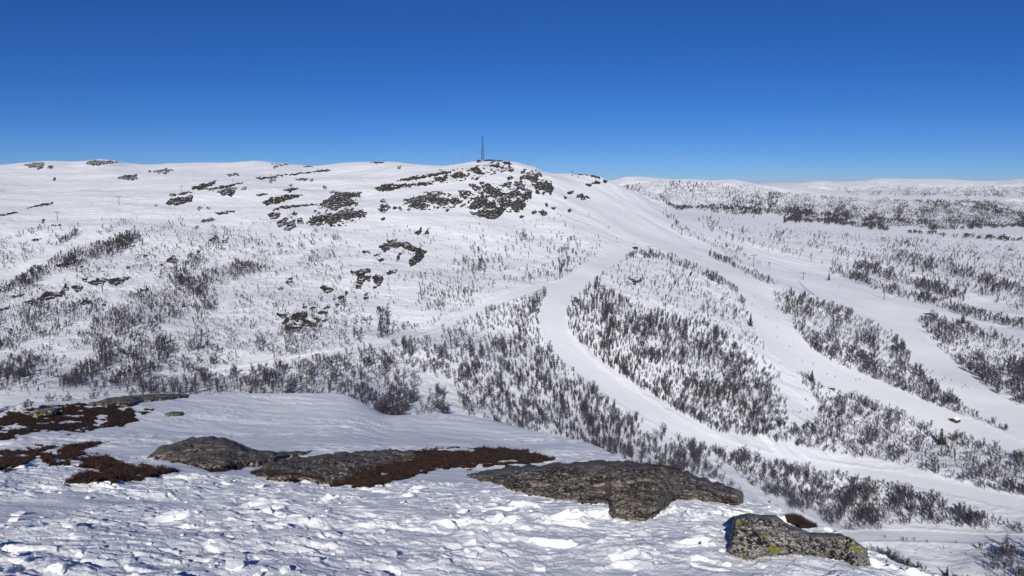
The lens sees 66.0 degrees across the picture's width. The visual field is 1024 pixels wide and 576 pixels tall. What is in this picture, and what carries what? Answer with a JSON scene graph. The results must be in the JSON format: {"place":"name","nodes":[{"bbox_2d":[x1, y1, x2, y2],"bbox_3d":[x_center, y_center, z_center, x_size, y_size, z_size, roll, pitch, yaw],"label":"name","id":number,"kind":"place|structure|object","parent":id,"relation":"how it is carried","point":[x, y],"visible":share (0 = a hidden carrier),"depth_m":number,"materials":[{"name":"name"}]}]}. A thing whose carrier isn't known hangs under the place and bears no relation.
{"place":"outdoors","nodes":[
{"label":"outdoors","id":0,"kind":"place"},
{"bbox_2d":[0,393,941,575],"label":"snow slope","id":1,"kind":"structure","parent":0,"point":[425,534],"depth_m":7.09,"materials":[{"name":"snow"}]},
{"bbox_2d":[0,402,154,440],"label":"heather mat","id":2,"kind":"object","parent":1,"relation":"on","point":[116,415],"visible":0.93,"depth_m":18.04,"materials":[{"name":"plant"}]},
{"bbox_2d":[30,407,58,418],"bbox_3d":[-10.915,2.914,18.382,0.569,0.376,1.828,-3,8,-24],"label":"stone","id":3,"kind":"object","parent":2,"relation":"on","point":[42,413],"visible":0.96,"depth_m":18.04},
{"bbox_2d":[0,440,178,483],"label":"heather mat","id":4,"kind":"object","parent":1,"relation":"on","point":[103,464],"visible":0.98,"depth_m":9.73,"materials":[{"name":"plant"}]},
{"bbox_2d":[87,394,189,406],"bbox_3d":[-10.542,3.184,22.545,1.607,1.125,4.852,0,8,0],"label":"rock slab","id":5,"kind":"object","parent":1,"relation":"on","point":[129,401],"visible":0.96,"depth_m":21.62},
{"bbox_2d":[164,412,182,416],"bbox_3d":[-8.759,3.268,20.417,0.460,0.285,0.995,-3,8,-23],"label":"stone","id":6,"kind":"object","parent":1,"relation":"on","point":[172,414],"visible":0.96,"depth_m":20.07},
{"bbox_2d":[187,459,266,471],"bbox_3d":[-4.039,2.518,11.113,0.998,0.805,2.701,0,8,0],"label":"heather mat","id":7,"kind":"object","parent":1,"relation":"on","point":[237,467],"visible":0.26,"depth_m":10.53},
{"bbox_2d":[147,436,311,470],"bbox_3d":[-4.933,2.822,13.927,2.582,1.977,7.773,-3,8,-22],"label":"rock slab","id":8,"kind":"object","parent":1,"relation":"on","point":[222,453],"visible":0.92,"depth_m":11.78,"materials":[{"name":"stone"}]},
{"bbox_2d":[250,467,322,482],"bbox_3d":[-2.929,2.455,10.215,0.968,0.520,1.725,-2,8,-15],"label":"heather mat","id":9,"kind":"object","parent":1,"relation":"on","point":[290,478],"visible":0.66,"depth_m":9.99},
{"bbox_2d":[254,448,419,483],"bbox_3d":[-2.651,2.699,12.235,1.990,1.489,5.257,2,8,12],"label":"rock slab","id":10,"kind":"object","parent":1,"relation":"on","point":[328,467],"visible":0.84,"depth_m":11.44,"materials":[{"name":"stone"}]},
{"bbox_2d":[0,479,869,575],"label":"snow clods","id":11,"kind":"object","parent":1,"relation":"on","point":[59,567],"visible":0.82,"depth_m":5.66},
{"bbox_2d":[329,444,554,487],"bbox_3d":[-0.731,2.824,12.692,2.796,1.882,6.736,1,8,6],"label":"heather mat","id":12,"kind":"object","parent":1,"relation":"on","point":[433,459],"visible":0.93,"depth_m":12.82,"materials":[{"name":"plant"}]},
{"bbox_2d":[467,460,743,521],"bbox_3d":[1.502,2.726,11.121,3.958,2.314,6.777,-3,8,-19],"label":"rock slab","id":13,"kind":"object","parent":1,"relation":"on","point":[628,490],"visible":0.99,"depth_m":9.81,"materials":[{"name":"stone"}]},
{"bbox_2d":[606,459,690,472],"bbox_3d":[2.193,3.089,13.415,1.135,0.847,2.627,-3,8,-21],"label":"heather mat","id":14,"kind":"object","parent":1,"relation":"on","point":[665,465],"visible":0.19,"depth_m":13.31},
{"bbox_2d":[715,494,738,504],"bbox_3d":[2.777,2.757,10.301,0.488,0.300,0.792,0,8,0],"label":"heather mat","id":15,"kind":"object","parent":1,"relation":"on","point":[725,499],"visible":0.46,"depth_m":10.04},
{"bbox_2d":[727,513,870,565],"bbox_3d":[2.825,2.526,7.860,1.365,1.393,3.776,3,8,24],"label":"boulder","id":16,"kind":"object","parent":1,"relation":"on","point":[753,536],"visible":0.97,"depth_m":6.83,"materials":[{"name":"stone"}]},
{"bbox_2d":[783,513,817,528],"bbox_3d":[3.519,2.856,9.584,0.432,0.491,1.329,4,9,25],"label":"heather mat","id":17,"kind":"object","parent":1,"relation":"on","point":[799,521],"visible":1,"depth_m":9.31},
{"bbox_2d":[0,159,1023,575],"bbox_3d":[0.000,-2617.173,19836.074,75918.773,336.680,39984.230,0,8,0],"label":"snowy terrain","id":18,"kind":"structure","parent":0,"point":[80,193],"depth_m":642.80,"materials":[{"name":"snow"}]},
{"bbox_2d":[24,162,44,167],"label":"rock outcrop","id":19,"kind":"object","parent":18,"relation":"on","point":[31,165],"visible":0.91,"depth_m":1771.60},
{"bbox_2d":[27,202,53,208],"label":"heath patch","id":20,"kind":"object","parent":18,"relation":"on","point":[42,204],"visible":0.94,"depth_m":863.48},
{"bbox_2d":[36,291,64,300],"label":"rock outcrop","id":21,"kind":"object","parent":18,"relation":"on","point":[49,295],"visible":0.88,"depth_m":490.00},
{"bbox_2d":[71,285,82,292],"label":"rock outcrop","id":22,"kind":"object","parent":18,"relation":"on","point":[75,288],"visible":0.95,"depth_m":510.13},
{"bbox_2d":[87,277,107,285],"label":"rock outcrop","id":23,"kind":"object","parent":18,"relation":"on","point":[102,280],"visible":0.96,"depth_m":531.40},
{"bbox_2d":[86,160,116,165],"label":"rock outcrop","id":24,"kind":"object","parent":18,"relation":"on","point":[98,162],"visible":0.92,"depth_m":1859.52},
{"bbox_2d":[108,276,129,285],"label":"rock outcrop","id":25,"kind":"object","parent":18,"relation":"on","point":[117,280],"visible":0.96,"depth_m":538.95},
{"bbox_2d":[117,174,137,180],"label":"rock outcrop","id":26,"kind":"object","parent":18,"relation":"on","point":[130,177],"visible":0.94,"depth_m":1391.38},
{"bbox_2d":[153,168,173,174],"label":"rock outcrop","id":27,"kind":"object","parent":18,"relation":"on","point":[166,170],"visible":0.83,"depth_m":1616.60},
{"bbox_2d":[166,255,177,263],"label":"rock outcrop","id":28,"kind":"object","parent":18,"relation":"on","point":[172,259],"visible":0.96,"depth_m":610.19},
{"bbox_2d":[166,195,192,205],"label":"rock outcrop","id":29,"kind":"object","parent":18,"relation":"on","point":[179,201],"visible":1,"depth_m":895.05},
{"bbox_2d":[173,191,192,195],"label":"heath patch","id":30,"kind":"object","parent":18,"relation":"on","point":[182,193],"visible":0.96,"depth_m":947.83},
{"bbox_2d":[191,376,200,389],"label":"birch tree","id":31,"kind":"object","parent":18,"relation":"on","point":[196,383],"visible":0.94,"depth_m":307.50,"materials":[{"name":"grey plant"}]},
{"bbox_2d":[199,371,206,386],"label":"birch tree","id":32,"kind":"object","parent":18,"relation":"on","point":[204,377],"visible":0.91,"depth_m":323.91,"materials":[{"name":"grey plant"}]},
{"bbox_2d":[191,180,215,189],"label":"heath patch","id":33,"kind":"object","parent":18,"relation":"on","point":[201,186],"visible":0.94,"depth_m":1058.52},
{"bbox_2d":[201,218,214,222],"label":"rock outcrop","id":34,"kind":"object","parent":18,"relation":"on","point":[207,220],"visible":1,"depth_m":791.63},
{"bbox_2d":[207,182,242,190],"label":"heath patch","id":35,"kind":"object","parent":18,"relation":"on","point":[224,187],"visible":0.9,"depth_m":1055.98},
{"bbox_2d":[215,210,234,214],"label":"heath patch","id":36,"kind":"object","parent":18,"relation":"on","point":[221,212],"visible":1,"depth_m":830.35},
{"bbox_2d":[217,187,236,195],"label":"rock outcrop","id":37,"kind":"object","parent":18,"relation":"on","point":[228,192],"visible":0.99,"depth_m":955.75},
{"bbox_2d":[256,176,276,179],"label":"heath patch","id":38,"kind":"object","parent":18,"relation":"on","point":[260,178],"visible":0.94,"depth_m":1219.44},
{"bbox_2d":[267,212,280,218],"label":"rock outcrop","id":39,"kind":"object","parent":18,"relation":"on","point":[272,215],"visible":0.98,"depth_m":823.72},
{"bbox_2d":[276,313,286,318],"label":"rock outcrop","id":40,"kind":"object","parent":18,"relation":"on","point":[281,315],"visible":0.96,"depth_m":468.12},
{"bbox_2d":[262,194,302,205],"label":"heath patch","id":41,"kind":"object","parent":18,"relation":"on","point":[277,200],"visible":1,"depth_m":928.93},
{"bbox_2d":[277,217,287,227],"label":"rock outcrop","id":42,"kind":"object","parent":18,"relation":"on","point":[279,222],"visible":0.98,"depth_m":791.76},
{"bbox_2d":[281,316,290,323],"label":"rock outcrop","id":43,"kind":"object","parent":18,"relation":"on","point":[286,320],"visible":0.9,"depth_m":460.09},
{"bbox_2d":[284,219,295,230],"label":"rock outcrop","id":44,"kind":"object","parent":18,"relation":"on","point":[291,225],"visible":0.98,"depth_m":779.47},
{"bbox_2d":[283,187,298,192],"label":"heath patch","id":45,"kind":"object","parent":18,"relation":"on","point":[290,189],"visible":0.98,"depth_m":996.88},
{"bbox_2d":[273,203,316,210],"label":"heath patch","id":46,"kind":"object","parent":18,"relation":"on","point":[289,207],"visible":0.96,"depth_m":886.83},
{"bbox_2d":[290,311,307,321],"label":"rock outcrop","id":47,"kind":"object","parent":18,"relation":"on","point":[296,316],"visible":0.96,"depth_m":470.87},
{"bbox_2d":[297,217,303,223],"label":"rock outcrop","id":48,"kind":"object","parent":18,"relation":"on","point":[300,220],"visible":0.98,"depth_m":807.43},
{"bbox_2d":[271,169,330,176],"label":"heath patch","id":49,"kind":"object","parent":18,"relation":"on","point":[326,170],"visible":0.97,"depth_m":1356.58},
{"bbox_2d":[301,318,313,326],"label":"rock outcrop","id":50,"kind":"object","parent":18,"relation":"on","point":[307,322],"visible":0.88,"depth_m":461.87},
{"bbox_2d":[308,214,329,225],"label":"rock outcrop","id":51,"kind":"object","parent":18,"relation":"on","point":[321,217],"visible":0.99,"depth_m":818.15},
{"bbox_2d":[318,310,327,314],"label":"rock outcrop","id":52,"kind":"object","parent":18,"relation":"on","point":[324,312],"visible":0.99,"depth_m":485.47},
{"bbox_2d":[320,285,333,293],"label":"rock outcrop","id":53,"kind":"object","parent":18,"relation":"on","point":[325,288],"visible":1,"depth_m":556.29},
{"bbox_2d":[306,191,364,226],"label":"rock outcrop","id":54,"kind":"object","parent":18,"relation":"on","point":[330,225],"visible":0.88,"depth_m":848.49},
{"bbox_2d":[320,192,360,210],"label":"rock outcrop","id":55,"kind":"object","parent":18,"relation":"on","point":[346,199],"visible":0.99,"depth_m":944.22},
{"bbox_2d":[338,290,347,302],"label":"rock outcrop","id":56,"kind":"object","parent":18,"relation":"on","point":[342,297],"visible":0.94,"depth_m":529.57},
{"bbox_2d":[325,209,364,224],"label":"rock outcrop","id":57,"kind":"object","parent":18,"relation":"on","point":[346,214],"visible":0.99,"depth_m":840.98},
{"bbox_2d":[158,282,562,376],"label":"ski run","id":58,"kind":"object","parent":18,"relation":"on","point":[506,297],"visible":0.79,"depth_m":484.76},
{"bbox_2d":[355,268,370,284],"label":"rock outcrop","id":59,"kind":"object","parent":18,"relation":"on","point":[361,275],"visible":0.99,"depth_m":591.01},
{"bbox_2d":[365,274,370,281],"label":"rock outcrop","id":60,"kind":"object","parent":18,"relation":"on","point":[367,278],"visible":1,"depth_m":587.43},
{"bbox_2d":[372,274,382,285],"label":"rock outcrop","id":61,"kind":"object","parent":18,"relation":"on","point":[379,280],"visible":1,"depth_m":583.90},
{"bbox_2d":[378,208,388,212],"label":"rock outcrop","id":62,"kind":"object","parent":18,"relation":"on","point":[383,210],"visible":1,"depth_m":867.49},
{"bbox_2d":[380,204,390,208],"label":"rock outcrop","id":63,"kind":"object","parent":18,"relation":"on","point":[382,206],"visible":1,"depth_m":886.95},
{"bbox_2d":[386,269,396,274],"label":"rock outcrop","id":64,"kind":"object","parent":18,"relation":"on","point":[391,271],"visible":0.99,"depth_m":615.24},
{"bbox_2d":[387,238,396,243],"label":"rock outcrop","id":65,"kind":"object","parent":18,"relation":"on","point":[393,241],"visible":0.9,"depth_m":727.65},
{"bbox_2d":[379,241,426,266],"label":"rock outcrop","id":66,"kind":"object","parent":18,"relation":"on","point":[417,257],"visible":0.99,"depth_m":701.60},
{"bbox_2d":[375,181,434,191],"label":"heath patch","id":67,"kind":"object","parent":18,"relation":"on","point":[385,187],"visible":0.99,"depth_m":1044.23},
{"bbox_2d":[409,202,426,208],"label":"rock outcrop","id":68,"kind":"object","parent":18,"relation":"on","point":[421,205],"visible":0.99,"depth_m":883.45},
{"bbox_2d":[415,227,421,234],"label":"rock outcrop","id":69,"kind":"object","parent":18,"relation":"on","point":[418,232],"visible":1,"depth_m":774.97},
{"bbox_2d":[403,191,442,203],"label":"rock outcrop","id":70,"kind":"object","parent":18,"relation":"on","point":[428,197],"visible":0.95,"depth_m":920.19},
{"bbox_2d":[397,170,450,180],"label":"heath patch","id":71,"kind":"object","parent":18,"relation":"on","point":[422,176],"visible":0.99,"depth_m":1105.60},
{"bbox_2d":[418,396,430,412],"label":"birch tree","id":72,"kind":"object","parent":18,"relation":"on","point":[423,405],"visible":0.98,"depth_m":331.57,"materials":[{"name":"grey plant"}]},
{"bbox_2d":[402,191,467,211],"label":"rock outcrop","id":73,"kind":"object","parent":18,"relation":"on","point":[461,201],"visible":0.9,"depth_m":901.31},
{"bbox_2d":[433,175,447,182],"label":"heath patch","id":74,"kind":"object","parent":18,"relation":"on","point":[439,178],"visible":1,"depth_m":1076.79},
{"bbox_2d":[434,197,448,205],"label":"rock outcrop","id":75,"kind":"object","parent":18,"relation":"on","point":[442,200],"visible":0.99,"depth_m":906.07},
{"bbox_2d":[448,197,459,203],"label":"rock outcrop","id":76,"kind":"object","parent":18,"relation":"on","point":[457,201],"visible":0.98,"depth_m":911.35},
{"bbox_2d":[450,171,467,178],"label":"heath patch","id":77,"kind":"object","parent":18,"relation":"on","point":[456,174],"visible":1,"depth_m":1083.47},
{"bbox_2d":[458,190,470,197],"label":"rock outcrop","id":78,"kind":"object","parent":18,"relation":"on","point":[464,194],"visible":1,"depth_m":956.90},
{"bbox_2d":[469,183,480,190],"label":"rock outcrop","id":79,"kind":"object","parent":18,"relation":"on","point":[472,185],"visible":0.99,"depth_m":998.60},
{"bbox_2d":[441,162,510,182],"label":"heath patch","id":80,"kind":"object","parent":18,"relation":"on","point":[475,172],"visible":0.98,"depth_m":1106.00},
{"bbox_2d":[470,166,483,174],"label":"heath patch","id":81,"kind":"object","parent":18,"relation":"on","point":[473,169],"visible":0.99,"depth_m":1107.26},
{"bbox_2d":[481,135,483,160],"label":"radio mast","id":82,"kind":"object","parent":18,"relation":"on","point":[482,157],"visible":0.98,"depth_m":1206.63,"materials":[{"name":"metal"}]},
{"bbox_2d":[469,194,496,209],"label":"rock outcrop","id":83,"kind":"object","parent":18,"relation":"on","point":[476,203],"visible":0.98,"depth_m":912.34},
{"bbox_2d":[471,206,505,219],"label":"rock outcrop","id":84,"kind":"object","parent":18,"relation":"on","point":[497,214],"visible":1,"depth_m":876.21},
{"bbox_2d":[481,183,504,198],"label":"rock outcrop","id":85,"kind":"object","parent":18,"relation":"on","point":[491,190],"visible":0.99,"depth_m":975.05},
{"bbox_2d":[467,182,529,218],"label":"rock outcrop","id":86,"kind":"object","parent":18,"relation":"on","point":[486,196],"visible":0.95,"depth_m":944.36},
{"bbox_2d":[490,161,511,170],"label":"heath patch","id":87,"kind":"object","parent":18,"relation":"on","point":[509,167],"visible":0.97,"depth_m":1153.41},
{"bbox_2d":[496,197,525,211],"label":"rock outcrop","id":88,"kind":"object","parent":18,"relation":"on","point":[519,204],"visible":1,"depth_m":925.37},
{"bbox_2d":[0,200,1023,575],"bbox_3d":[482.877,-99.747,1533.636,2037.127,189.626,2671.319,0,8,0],"label":"birch woodland","id":89,"kind":"object","parent":18,"relation":"on","point":[554,364],"visible":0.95,"depth_m":498.39,"materials":[{"name":"plant"}]},
{"bbox_2d":[504,191,520,198],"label":"rock outcrop","id":90,"kind":"object","parent":18,"relation":"on","point":[509,194],"visible":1,"depth_m":971.90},
{"bbox_2d":[513,181,524,187],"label":"rock outcrop","id":91,"kind":"object","parent":18,"relation":"on","point":[519,184],"visible":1,"depth_m":1032.01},
{"bbox_2d":[519,189,531,199],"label":"rock outcrop","id":92,"kind":"object","parent":18,"relation":"on","point":[524,195],"visible":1,"depth_m":978.37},
{"bbox_2d":[522,175,537,182],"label":"rock outcrop","id":93,"kind":"object","parent":18,"relation":"on","point":[527,177],"visible":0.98,"depth_m":1082.20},
{"bbox_2d":[519,169,552,190],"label":"rock outcrop","id":94,"kind":"object","parent":18,"relation":"on","point":[521,178],"visible":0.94,"depth_m":1083.01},
{"bbox_2d":[538,209,547,215],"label":"rock outcrop","id":95,"kind":"object","parent":18,"relation":"on","point":[542,211],"visible":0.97,"depth_m":914.56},
{"bbox_2d":[533,180,553,195],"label":"rock outcrop","id":96,"kind":"object","parent":18,"relation":"on","point":[544,186],"visible":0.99,"depth_m":1040.75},
{"bbox_2d":[578,193,585,199],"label":"rock outcrop","id":97,"kind":"object","parent":18,"relation":"on","point":[581,196],"visible":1,"depth_m":1087.35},
{"bbox_2d":[630,277,642,282],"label":"rock outcrop","id":98,"kind":"object","parent":18,"relation":"on","point":[638,281],"visible":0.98,"depth_m":686.26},
{"bbox_2d":[692,446,700,462],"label":"birch tree","id":99,"kind":"object","parent":18,"relation":"on","point":[695,450],"visible":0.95,"depth_m":403.23,"materials":[{"name":"grey plant"}]},
{"bbox_2d":[741,449,750,461],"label":"birch tree","id":100,"kind":"object","parent":18,"relation":"on","point":[746,454],"visible":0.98,"depth_m":431.48,"materials":[{"name":"grey plant"}]},
{"bbox_2d":[748,314,752,325],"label":"spruce tree","id":101,"kind":"object","parent":18,"relation":"on","point":[750,322],"visible":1,"depth_m":675.66,"materials":[{"name":"plant"}]},
{"bbox_2d":[777,470,783,484],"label":"birch tree","id":102,"kind":"object","parent":18,"relation":"on","point":[779,476],"visible":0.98,"depth_m":429.02,"materials":[{"name":"grey plant"}]},
{"bbox_2d":[539,248,1023,511],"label":"ski run","id":103,"kind":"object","parent":18,"relation":"on","point":[566,348],"visible":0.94,"depth_m":468.19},
{"bbox_2d":[548,173,1023,459],"bbox_3d":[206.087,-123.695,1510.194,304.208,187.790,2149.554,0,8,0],"label":"ski run","id":104,"kind":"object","parent":18,"relation":"on","point":[778,337],"visible":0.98,"depth_m":652.52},
{"bbox_2d":[624,180,1023,245],"bbox_3d":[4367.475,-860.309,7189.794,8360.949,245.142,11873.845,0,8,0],"label":"distant woodland","id":105,"kind":"object","parent":18,"relation":"on","point":[799,214],"visible":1,"depth_m":4371.25,"materials":[{"name":"grey wood"}]},
{"bbox_2d":[863,500,876,513],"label":"birch tree","id":106,"kind":"object","parent":18,"relation":"on","point":[870,504],"visible":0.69,"depth_m":423.98,"materials":[{"name":"grey plant"}]},
{"bbox_2d":[867,514,873,526],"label":"birch tree","id":107,"kind":"object","parent":18,"relation":"on","point":[869,523],"visible":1,"depth_m":404.30,"materials":[{"name":"grey plant"}]},
{"bbox_2d":[738,258,1023,437],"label":"ski run","id":108,"kind":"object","parent":18,"relation":"on","point":[984,400],"visible":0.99,"depth_m":749.34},
{"bbox_2d":[898,496,905,509],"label":"birch tree","id":109,"kind":"object","parent":18,"relation":"on","point":[902,504],"visible":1,"depth_m":430.36,"materials":[{"name":"grey plant"}]},
{"bbox_2d":[814,274,1023,344],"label":"ski run","id":110,"kind":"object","parent":18,"relation":"on","point":[915,307],"visible":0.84,"depth_m":912.00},
{"bbox_2d":[925,510,930,523],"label":"birch tree","id":111,"kind":"object","parent":18,"relation":"on","point":[929,512],"visible":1,"depth_m":413.16,"materials":[{"name":"grey plant"}]},
{"bbox_2d":[840,529,1023,543],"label":"ski track","id":112,"kind":"structure","parent":18,"relation":"on","point":[909,535],"depth_m":394.85,"materials":[{"name":"snow"}]},
{"bbox_2d":[937,428,945,444],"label":"spruce tree","id":113,"kind":"object","parent":18,"relation":"on","point":[941,434],"visible":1,"depth_m":524.56,"materials":[{"name":"plant"}]},
{"bbox_2d":[949,416,961,422],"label":"cabin","id":114,"kind":"object","parent":18,"relation":"on","point":[957,419],"visible":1,"depth_m":562.05,"materials":[{"name":"metal"}]},
{"bbox_2d":[966,510,974,525],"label":"birch tree","id":115,"kind":"object","parent":18,"relation":"on","point":[970,516],"visible":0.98,"depth_m":406.52,"materials":[{"name":"grey plant"}]},
{"bbox_2d":[988,552,999,567],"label":"birch tree","id":116,"kind":"object","parent":18,"relation":"on","point":[991,556],"visible":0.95,"depth_m":350.93,"materials":[{"name":"grey plant"}]},
{"bbox_2d":[0,0,1023,183],"label":"sky","id":117,"kind":"structure","parent":0,"point":[752,91],"materials":[{"name":"blue"}]}
]}

